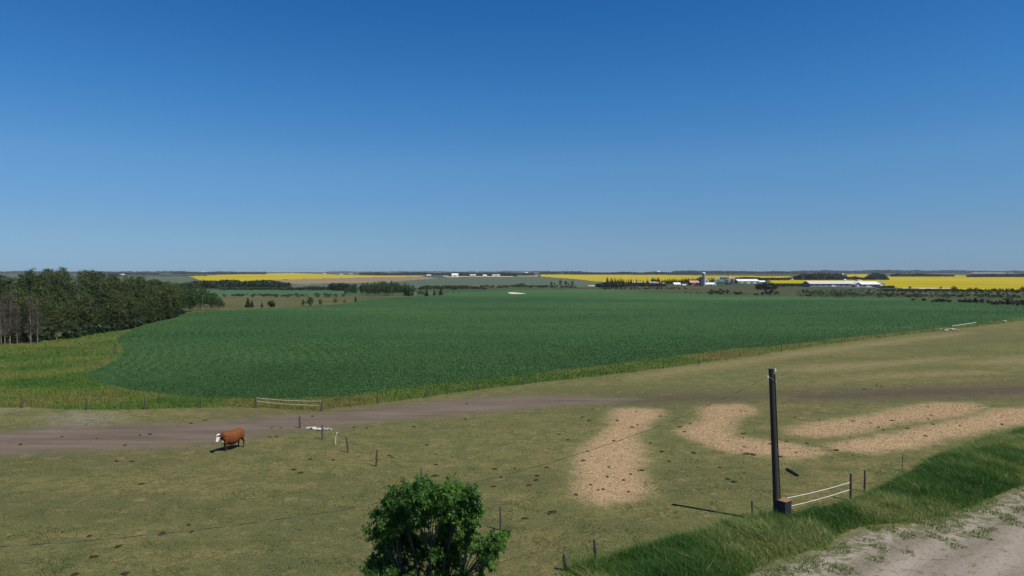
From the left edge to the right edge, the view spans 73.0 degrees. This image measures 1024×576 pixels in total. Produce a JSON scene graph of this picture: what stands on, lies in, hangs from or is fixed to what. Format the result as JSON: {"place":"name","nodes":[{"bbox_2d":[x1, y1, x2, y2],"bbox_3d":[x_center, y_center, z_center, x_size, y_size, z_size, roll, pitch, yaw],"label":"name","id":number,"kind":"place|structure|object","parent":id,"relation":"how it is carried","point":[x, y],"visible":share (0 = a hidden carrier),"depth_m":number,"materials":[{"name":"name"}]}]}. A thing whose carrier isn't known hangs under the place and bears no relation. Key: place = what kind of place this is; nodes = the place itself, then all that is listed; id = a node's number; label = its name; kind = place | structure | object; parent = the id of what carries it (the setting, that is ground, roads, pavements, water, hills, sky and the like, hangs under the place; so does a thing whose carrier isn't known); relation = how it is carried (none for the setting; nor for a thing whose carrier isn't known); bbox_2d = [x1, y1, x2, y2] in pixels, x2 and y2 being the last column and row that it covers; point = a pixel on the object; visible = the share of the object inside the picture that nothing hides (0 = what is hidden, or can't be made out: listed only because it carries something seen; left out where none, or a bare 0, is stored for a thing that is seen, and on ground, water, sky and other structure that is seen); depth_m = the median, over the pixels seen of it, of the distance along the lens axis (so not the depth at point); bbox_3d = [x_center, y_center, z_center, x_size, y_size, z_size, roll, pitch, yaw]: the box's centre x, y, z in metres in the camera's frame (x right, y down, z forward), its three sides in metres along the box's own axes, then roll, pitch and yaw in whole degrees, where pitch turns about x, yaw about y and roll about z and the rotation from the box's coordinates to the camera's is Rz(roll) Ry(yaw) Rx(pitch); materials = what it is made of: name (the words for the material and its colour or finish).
{"place":"outdoors","nodes":[
{"label":"outdoors","id":0,"kind":"place"},
{"bbox_2d":[1,298,181,333],"bbox_3d":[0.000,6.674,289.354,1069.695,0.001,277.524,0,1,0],"label":"meadow","id":1,"kind":"structure","parent":0,"point":[55,325],"depth_m":167.37,"materials":[{"name":"green plant"}]},
{"bbox_2d":[0,274,15,293],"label":"aspen tree","id":2,"kind":"object","parent":1,"relation":"on","point":[5,282],"visible":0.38,"depth_m":233.57,"materials":[{"name":"green plant"}]},
{"bbox_2d":[5,282,26,302],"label":"aspen tree","id":3,"kind":"object","parent":1,"relation":"on","point":[13,289],"visible":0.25,"depth_m":165.99,"materials":[{"name":"green plant"}]},
{"bbox_2d":[12,273,35,314],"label":"aspen tree","id":4,"kind":"object","parent":1,"relation":"on","point":[28,282],"visible":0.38,"depth_m":215.09,"materials":[{"name":"green plant"}]},
{"bbox_2d":[22,269,41,294],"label":"aspen tree","id":5,"kind":"object","parent":1,"relation":"on","point":[28,274],"visible":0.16,"depth_m":242.35,"materials":[{"name":"green plant"}]},
{"bbox_2d":[28,280,50,316],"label":"aspen tree","id":6,"kind":"object","parent":1,"relation":"on","point":[33,288],"visible":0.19,"depth_m":194.97,"materials":[{"name":"green plant"}]},
{"bbox_2d":[29,287,52,322],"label":"aspen tree","id":7,"kind":"object","parent":1,"relation":"on","point":[43,292],"visible":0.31,"depth_m":170.83,"materials":[{"name":"green plant"}]},
{"bbox_2d":[32,269,54,291],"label":"aspen tree","id":8,"kind":"object","parent":1,"relation":"on","point":[46,276],"visible":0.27,"depth_m":246.10,"materials":[{"name":"green plant"}]},
{"bbox_2d":[45,275,59,295],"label":"aspen tree","id":9,"kind":"object","parent":1,"relation":"on","point":[49,285],"visible":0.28,"depth_m":223.63,"materials":[{"name":"green plant"}]},
{"bbox_2d":[45,267,73,296],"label":"aspen tree","id":10,"kind":"object","parent":1,"relation":"on","point":[66,277],"visible":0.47,"depth_m":226.05,"materials":[{"name":"green plant"}]},
{"bbox_2d":[47,289,71,330],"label":"aspen tree","id":11,"kind":"object","parent":1,"relation":"on","point":[62,297],"visible":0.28,"depth_m":155.94,"materials":[{"name":"green plant"}]},
{"bbox_2d":[55,279,75,296],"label":"aspen tree","id":12,"kind":"object","parent":1,"relation":"on","point":[65,284],"visible":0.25,"depth_m":202.70,"materials":[{"name":"green plant"}]},
{"bbox_2d":[66,278,90,309],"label":"aspen tree","id":13,"kind":"object","parent":1,"relation":"on","point":[80,288],"visible":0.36,"depth_m":181.10,"materials":[{"name":"green plant"}]},
{"bbox_2d":[66,291,94,326],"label":"aspen tree","id":14,"kind":"object","parent":1,"relation":"on","point":[76,298],"visible":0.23,"depth_m":159.10,"materials":[{"name":"green plant"}]},
{"bbox_2d":[69,270,93,299],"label":"aspen tree","id":15,"kind":"object","parent":1,"relation":"on","point":[84,281],"visible":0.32,"depth_m":205.42,"materials":[{"name":"green plant"}]},
{"bbox_2d":[87,279,105,307],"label":"aspen tree","id":16,"kind":"object","parent":1,"relation":"on","point":[94,286],"visible":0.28,"depth_m":186.83,"materials":[{"name":"green plant"}]},
{"bbox_2d":[87,271,106,293],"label":"aspen tree","id":17,"kind":"object","parent":1,"relation":"on","point":[97,277],"visible":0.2,"depth_m":258.78,"materials":[{"name":"green plant"}]},
{"bbox_2d":[90,287,113,323],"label":"aspen tree","id":18,"kind":"object","parent":1,"relation":"on","point":[99,298],"visible":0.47,"depth_m":166.09,"materials":[{"name":"green plant"}]},
{"bbox_2d":[98,281,120,300],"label":"aspen tree","id":19,"kind":"object","parent":1,"relation":"on","point":[110,287],"visible":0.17,"depth_m":189.20,"materials":[{"name":"green plant"}]},
{"bbox_2d":[104,274,125,303],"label":"aspen tree","id":20,"kind":"object","parent":1,"relation":"on","point":[115,283],"visible":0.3,"depth_m":213.45,"materials":[{"name":"green plant"}]},
{"bbox_2d":[145,298,156,322],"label":"aspen tree","id":21,"kind":"object","parent":1,"relation":"on","point":[151,308],"visible":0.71,"depth_m":180.76,"materials":[{"name":"green plant"}]},
{"bbox_2d":[0,275,194,283],"bbox_3d":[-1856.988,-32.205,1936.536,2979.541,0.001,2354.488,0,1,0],"label":"field","id":22,"kind":"structure","parent":0,"point":[178,279],"depth_m":1367.60,"materials":[{"name":"green plant"}]},
{"bbox_2d":[183,295,423,311],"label":"meadow","id":23,"kind":"structure","parent":0,"point":[236,302],"depth_m":324.10,"materials":[{"name":"green plant"}]},
{"bbox_2d":[207,293,344,296],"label":"scrub","id":24,"kind":"object","parent":23,"relation":"on","point":[289,294],"visible":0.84,"depth_m":369.49,"materials":[{"name":"green plant"}]},
{"bbox_2d":[189,273,419,280],"bbox_3d":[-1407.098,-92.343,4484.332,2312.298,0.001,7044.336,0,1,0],"label":"canola field","id":25,"kind":"structure","parent":0,"point":[259,277],"depth_m":1933.55,"materials":[{"name":"yellow plant"}]},
{"bbox_2d":[0,395,623,455],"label":"dirt track","id":26,"kind":"structure","parent":0,"point":[75,439],"depth_m":60.35,"materials":[{"name":"soil"}]},
{"bbox_2d":[209,290,438,294],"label":"field","id":27,"kind":"structure","parent":0,"point":[258,292],"depth_m":448.55,"materials":[{"name":"green plant"}]},
{"bbox_2d":[274,277,434,284],"bbox_3d":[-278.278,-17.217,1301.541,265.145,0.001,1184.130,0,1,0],"label":"ploughed field","id":28,"kind":"structure","parent":0,"point":[341,280],"depth_m":1057.93,"materials":[{"name":"soil"}]},
{"bbox_2d":[290,277,603,287],"bbox_3d":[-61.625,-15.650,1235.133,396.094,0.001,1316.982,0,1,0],"label":"field","id":29,"kind":"structure","parent":0,"point":[483,281],"depth_m":862.62,"materials":[{"name":"green plant"}]},
{"bbox_2d":[0,321,1023,575],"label":"ground","id":30,"kind":"structure","parent":0,"point":[822,381],"depth_m":48.21,"materials":[{"name":"green plant"}]},
{"bbox_2d":[0,287,29,328],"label":"aspen tree","id":31,"kind":"object","parent":30,"relation":"on","point":[16,301],"visible":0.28,"depth_m":145.12,"materials":[{"name":"green plant"}]},
{"bbox_2d":[24,291,50,326],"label":"aspen tree","id":32,"kind":"object","parent":30,"relation":"on","point":[41,303],"visible":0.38,"depth_m":150.32,"materials":[{"name":"green plant"}]},
{"bbox_2d":[5,397,256,409],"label":"wire fence","id":33,"kind":"object","parent":30,"relation":"on","point":[200,400],"visible":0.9,"depth_m":68.40,"materials":[{"name":"brown wood"}]},
{"bbox_2d":[215,428,244,450],"bbox_3d":[-21.429,11.522,52.424,0.897,1.526,2.590,1,2,34],"label":"cow","id":34,"kind":"object","parent":30,"relation":"on","point":[232,437],"visible":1,"depth_m":52.24},
{"bbox_2d":[299,416,566,570],"bbox_3d":[-7.774,11.874,45.629,0.657,1.418,35.453,-1,2,-36],"label":"wire fence","id":35,"kind":"object","parent":30,"relation":"on","point":[500,513],"visible":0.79,"depth_m":45.16,"materials":[{"name":"brown wood"}]},
{"bbox_2d":[358,472,511,575],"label":"ash tree","id":36,"kind":"object","parent":30,"relation":"on","point":[447,546],"visible":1,"depth_m":20.02,"materials":[{"name":"green plant"}]},
{"bbox_2d":[576,409,661,502],"bbox_3d":[8.587,12.218,54.465,5.398,0.001,28.906,0,1,14],"label":"straw patch","id":37,"kind":"object","parent":30,"relation":"on","point":[610,461],"visible":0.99,"depth_m":48.97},
{"bbox_2d":[320,325,946,411],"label":"wire fence","id":38,"kind":"object","parent":30,"relation":"on","point":[321,409],"visible":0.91,"depth_m":85.39,"materials":[{"name":"brown wood"}]},
{"bbox_2d":[593,501,753,557],"bbox_3d":[8.555,12.130,34.923,11.711,1.409,0.216,-1,2,-35],"label":"wire fence","id":39,"kind":"object","parent":30,"relation":"on","point":[595,541],"visible":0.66,"depth_m":31.75,"materials":[{"name":"brown wood"}]},
{"bbox_2d":[682,405,819,457],"bbox_3d":[18.883,12.085,60.130,9.338,0.001,19.707,0,1,0],"label":"straw patch","id":40,"kind":"object","parent":30,"relation":"on","point":[784,453],"visible":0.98,"depth_m":56.01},
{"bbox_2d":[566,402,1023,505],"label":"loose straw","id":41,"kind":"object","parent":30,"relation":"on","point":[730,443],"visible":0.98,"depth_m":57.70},
{"bbox_2d":[849,454,902,498],"bbox_3d":[23.229,11.750,43.927,8.962,1.736,0.163,-1,2,-43],"label":"wire fence","id":42,"kind":"object","parent":30,"relation":"on","point":[850,486],"visible":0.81,"depth_m":41.52,"materials":[{"name":"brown wood"}]},
{"bbox_2d":[793,403,983,436],"bbox_3d":[35.555,11.994,63.959,27.106,0.001,5.017,-1,2,-29],"label":"straw patch","id":43,"kind":"object","parent":30,"relation":"on","point":[936,405],"visible":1,"depth_m":63.21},
{"bbox_2d":[831,409,1023,451],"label":"straw patch","id":44,"kind":"object","parent":30,"relation":"on","point":[905,443],"visible":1,"depth_m":58.10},
{"bbox_2d":[0,310,1023,409],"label":"grass verge","id":45,"kind":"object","parent":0,"point":[448,393],"depth_m":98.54,"materials":[{"name":"green plant"}]},
{"bbox_2d":[0,299,7,344],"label":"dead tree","id":46,"kind":"object","parent":45,"relation":"on","point":[1,336],"visible":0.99,"depth_m":126.77,"materials":[{"name":"grey plant"}]},
{"bbox_2d":[0,294,13,342],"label":"dead tree","id":47,"kind":"object","parent":45,"relation":"on","point":[5,300],"visible":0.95,"depth_m":127.78,"materials":[{"name":"grey plant"}]},
{"bbox_2d":[1,290,16,343],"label":"dead tree","id":48,"kind":"object","parent":45,"relation":"on","point":[10,314],"visible":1,"depth_m":128.52,"materials":[{"name":"grey plant"}]},
{"bbox_2d":[9,305,22,342],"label":"dead tree","id":49,"kind":"object","parent":45,"relation":"on","point":[16,324],"visible":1,"depth_m":128.96,"materials":[{"name":"grey plant"}]},
{"bbox_2d":[9,306,29,341],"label":"aspen tree","id":50,"kind":"object","parent":45,"relation":"on","point":[22,321],"visible":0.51,"depth_m":131.95,"materials":[{"name":"green plant"}]},
{"bbox_2d":[24,295,38,343],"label":"dead tree","id":51,"kind":"object","parent":45,"relation":"on","point":[30,311],"visible":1,"depth_m":129.58,"materials":[{"name":"grey plant"}]},
{"bbox_2d":[19,299,49,339],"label":"aspen tree","id":52,"kind":"object","parent":45,"relation":"on","point":[39,318],"visible":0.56,"depth_m":132.42,"materials":[{"name":"green plant"}]},
{"bbox_2d":[29,328,44,341],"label":"bush","id":53,"kind":"object","parent":45,"relation":"on","point":[34,336],"visible":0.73,"depth_m":131.94,"materials":[{"name":"green plant"}]},
{"bbox_2d":[32,301,44,342],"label":"dead tree","id":54,"kind":"object","parent":45,"relation":"on","point":[36,314],"visible":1,"depth_m":130.25,"materials":[{"name":"grey plant"}]},
{"bbox_2d":[43,299,71,339],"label":"aspen tree","id":55,"kind":"object","parent":45,"relation":"on","point":[56,314],"visible":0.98,"depth_m":136.21,"materials":[{"name":"green plant"}]},
{"bbox_2d":[59,298,81,335],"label":"aspen tree","id":56,"kind":"object","parent":45,"relation":"on","point":[70,312],"visible":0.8,"depth_m":139.88,"materials":[{"name":"green plant"}]},
{"bbox_2d":[72,293,98,334],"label":"aspen tree","id":57,"kind":"object","parent":45,"relation":"on","point":[86,322],"visible":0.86,"depth_m":146.29,"materials":[{"name":"green plant"}]},
{"bbox_2d":[99,302,119,331],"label":"aspen tree","id":58,"kind":"object","parent":45,"relation":"on","point":[109,311],"visible":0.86,"depth_m":155.93,"materials":[{"name":"green plant"}]},
{"bbox_2d":[110,299,129,330],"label":"aspen tree","id":59,"kind":"object","parent":45,"relation":"on","point":[123,317],"visible":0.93,"depth_m":158.03,"materials":[{"name":"green plant"}]},
{"bbox_2d":[118,293,138,327],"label":"aspen tree","id":60,"kind":"object","parent":45,"relation":"on","point":[131,311],"visible":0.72,"depth_m":162.56,"materials":[{"name":"green plant"}]},
{"bbox_2d":[149,294,163,320],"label":"aspen tree","id":61,"kind":"object","parent":45,"relation":"on","point":[156,303],"visible":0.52,"depth_m":185.43,"materials":[{"name":"green plant"}]},
{"bbox_2d":[158,289,172,319],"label":"aspen tree","id":62,"kind":"object","parent":45,"relation":"on","point":[165,305],"visible":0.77,"depth_m":193.90,"materials":[{"name":"green plant"}]},
{"bbox_2d":[160,285,179,308],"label":"aspen tree","id":63,"kind":"object","parent":45,"relation":"on","point":[171,292],"visible":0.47,"depth_m":204.63,"materials":[{"name":"green plant"}]},
{"bbox_2d":[0,272,1023,292],"bbox_3d":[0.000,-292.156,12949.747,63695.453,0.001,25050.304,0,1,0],"label":"farmland","id":64,"kind":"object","parent":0,"point":[539,275],"visible":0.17,"depth_m":1933.55,"materials":[{"name":"green plant"}]},
{"bbox_2d":[0,270,185,272],"bbox_3d":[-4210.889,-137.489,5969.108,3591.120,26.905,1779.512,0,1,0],"label":"distant wood","id":65,"kind":"object","parent":64,"relation":"on","point":[96,272],"visible":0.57,"depth_m":5276.23,"materials":[{"name":"green plant"}]},
{"bbox_2d":[100,273,160,274],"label":"distant wood","id":66,"kind":"object","parent":64,"relation":"on","point":[133,273],"visible":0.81,"depth_m":3003.63,"materials":[{"name":"green plant"}]},
{"bbox_2d":[171,271,267,273],"bbox_3d":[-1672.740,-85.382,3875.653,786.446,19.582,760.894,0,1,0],"label":"distant wood","id":67,"kind":"object","parent":64,"relation":"on","point":[215,272],"visible":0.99,"depth_m":3548.46,"materials":[{"name":"green plant"}]},
{"bbox_2d":[181,279,291,288],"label":"distant wood","id":68,"kind":"object","parent":64,"relation":"on","point":[231,283],"visible":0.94,"depth_m":556.84,"materials":[{"name":"green plant"}]},
{"bbox_2d":[218,286,334,289],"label":"scrub","id":69,"kind":"object","parent":64,"relation":"on","point":[275,288],"visible":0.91,"depth_m":505.94,"materials":[{"name":"green plant"}]},
{"bbox_2d":[328,282,350,289],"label":"distant wood","id":70,"kind":"object","parent":64,"relation":"on","point":[338,286],"visible":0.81,"depth_m":494.74,"materials":[{"name":"green plant"}]},
{"bbox_2d":[359,272,467,274],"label":"distant wood","id":71,"kind":"object","parent":64,"relation":"on","point":[400,273],"visible":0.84,"depth_m":2696.18,"materials":[{"name":"green plant"}]},
{"bbox_2d":[327,271,543,272],"bbox_3d":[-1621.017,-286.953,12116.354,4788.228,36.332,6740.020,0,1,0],"label":"distant wood","id":72,"kind":"object","parent":64,"relation":"on","point":[431,271],"visible":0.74,"depth_m":9473.01,"materials":[{"name":"green plant"}]},
{"bbox_2d":[418,285,486,289],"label":"scrub","id":73,"kind":"object","parent":64,"relation":"on","point":[448,287],"visible":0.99,"depth_m":530.18,"materials":[{"name":"green plant"}]},
{"bbox_2d":[448,272,534,275],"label":"distant wood","id":74,"kind":"object","parent":64,"relation":"on","point":[491,273],"visible":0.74,"depth_m":2261.69,"materials":[{"name":"green plant"}]},
{"bbox_2d":[480,283,576,287],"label":"scrub","id":75,"kind":"object","parent":64,"relation":"on","point":[524,285],"visible":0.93,"depth_m":596.88,"materials":[{"name":"green plant"}]},
{"bbox_2d":[531,271,701,274],"bbox_3d":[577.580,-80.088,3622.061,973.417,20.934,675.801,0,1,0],"label":"distant wood","id":76,"kind":"object","parent":64,"relation":"on","point":[581,272],"visible":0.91,"depth_m":3334.57,"materials":[{"name":"green plant"}]},
{"bbox_2d":[626,283,666,286],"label":"distant wood","id":77,"kind":"object","parent":64,"relation":"on","point":[646,284],"visible":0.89,"depth_m":625.45,"materials":[{"name":"green plant"}]},
{"bbox_2d":[673,270,807,273],"bbox_3d":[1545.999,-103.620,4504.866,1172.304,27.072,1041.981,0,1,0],"label":"distant wood","id":78,"kind":"object","parent":64,"relation":"on","point":[753,272],"visible":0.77,"depth_m":4051.26,"materials":[{"name":"green plant"}]},
{"bbox_2d":[734,276,790,279],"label":"distant wood","id":79,"kind":"object","parent":64,"relation":"on","point":[771,278],"visible":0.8,"depth_m":1085.12,"materials":[{"name":"green plant"}]},
{"bbox_2d":[793,272,844,279],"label":"distant wood","id":80,"kind":"object","parent":64,"relation":"on","point":[820,276],"visible":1,"depth_m":1126.68,"materials":[{"name":"green plant"}]},
{"bbox_2d":[792,270,922,272],"bbox_3d":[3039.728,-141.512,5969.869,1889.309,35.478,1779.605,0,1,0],"label":"distant wood","id":81,"kind":"object","parent":64,"relation":"on","point":[873,271],"visible":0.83,"depth_m":5170.50,"materials":[{"name":"green plant"}]},
{"bbox_2d":[852,272,888,279],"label":"distant wood","id":82,"kind":"object","parent":64,"relation":"on","point":[876,276],"visible":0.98,"depth_m":1152.30,"materials":[{"name":"green plant"}]},
{"bbox_2d":[921,270,1023,272],"bbox_3d":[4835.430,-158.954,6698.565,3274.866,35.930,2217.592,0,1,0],"label":"distant wood","id":83,"kind":"object","parent":64,"relation":"on","point":[959,271],"visible":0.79,"depth_m":5718.67,"materials":[{"name":"green plant"}]},
{"bbox_2d":[966,273,1023,276],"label":"distant wood","id":84,"kind":"object","parent":64,"relation":"on","point":[998,275],"visible":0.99,"depth_m":1721.68,"materials":[{"name":"green plant"}]},
{"bbox_2d":[0,0,1023,271],"label":"sky","id":85,"kind":"structure","parent":0,"point":[136,135],"materials":[{"name":"blue"}]},
{"bbox_2d":[85,289,1023,399],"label":"crop field","id":86,"kind":"structure","parent":0,"point":[535,295],"depth_m":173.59,"materials":[{"name":"green plant"}]},
{"bbox_2d":[541,275,789,282],"bbox_3d":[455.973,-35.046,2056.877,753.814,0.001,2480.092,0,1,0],"label":"canola field","id":87,"kind":"structure","parent":0,"point":[634,278],"depth_m":1602.06,"materials":[{"name":"yellow plant"}]},
{"bbox_2d":[734,279,758,283],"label":"machine shed","id":88,"kind":"structure","parent":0,"point":[748,281],"depth_m":789.68,"materials":[{"name":"white metal"}]},
{"bbox_2d":[550,425,1023,575],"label":"road verge","id":89,"kind":"structure","parent":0,"point":[839,536],"depth_m":36.67,"materials":[{"name":"green plant"}]},
{"bbox_2d":[767,368,792,515],"bbox_3d":[14.309,8.624,37.064,1.093,8.621,0.971,-1,2,-38],"label":"utility pole","id":90,"kind":"object","parent":89,"relation":"on","point":[782,504],"visible":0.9,"depth_m":37.01,"materials":[{"name":"brown wood"}]},
{"bbox_2d":[553,286,1023,304],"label":"field","id":91,"kind":"structure","parent":0,"point":[788,291],"depth_m":471.17,"materials":[{"name":"green plant"}]},
{"bbox_2d":[595,281,626,286],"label":"distant wood","id":92,"kind":"object","parent":91,"relation":"on","point":[612,284],"visible":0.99,"depth_m":600.48,"materials":[{"name":"green plant"}]},
{"bbox_2d":[600,287,686,288],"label":"scrub","id":93,"kind":"object","parent":91,"relation":"on","point":[639,288],"visible":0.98,"depth_m":544.44,"materials":[{"name":"green plant"}]},
{"bbox_2d":[755,282,777,289],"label":"distant wood","id":94,"kind":"object","parent":91,"relation":"on","point":[765,285],"visible":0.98,"depth_m":520.74,"materials":[{"name":"green plant"}]},
{"bbox_2d":[797,289,1023,297],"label":"scrub","id":95,"kind":"object","parent":91,"relation":"on","point":[854,294],"visible":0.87,"depth_m":373.79,"materials":[{"name":"green plant"}]},
{"bbox_2d":[879,288,1023,291],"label":"scrub","id":96,"kind":"object","parent":91,"relation":"on","point":[945,290],"visible":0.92,"depth_m":470.14,"materials":[{"name":"green plant"}]},
{"bbox_2d":[802,281,854,286],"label":"long barn","id":97,"kind":"structure","parent":0,"point":[827,283],"depth_m":609.65,"materials":[{"name":"beige metal"}]},
{"bbox_2d":[717,274,999,276],"bbox_3d":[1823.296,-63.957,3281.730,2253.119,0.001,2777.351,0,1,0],"label":"field","id":98,"kind":"structure","parent":0,"point":[791,275],"depth_m":3298.62,"materials":[{"name":"yellow plant"}]},
{"bbox_2d":[889,273,954,276],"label":"distant wood","id":99,"kind":"object","parent":98,"relation":"on","point":[914,275],"visible":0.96,"depth_m":1895.04,"materials":[{"name":"green plant"}]},
{"bbox_2d":[855,281,880,286],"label":"long barn","id":100,"kind":"structure","parent":0,"point":[869,283],"depth_m":611.10,"materials":[{"name":"white metal"}]},
{"bbox_2d":[750,487,1023,575],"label":"dirt road","id":101,"kind":"structure","parent":0,"point":[1002,554],"depth_m":33.39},
{"bbox_2d":[753,484,1023,575],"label":"weeds","id":102,"kind":"object","parent":101,"relation":"on","point":[903,534],"visible":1,"depth_m":35.37,"materials":[{"name":"green plant"}]},
{"bbox_2d":[769,275,1023,290],"bbox_3d":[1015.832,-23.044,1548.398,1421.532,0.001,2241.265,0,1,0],"label":"canola field","id":103,"kind":"structure","parent":0,"point":[964,282],"depth_m":862.62,"materials":[{"name":"yellow plant"}]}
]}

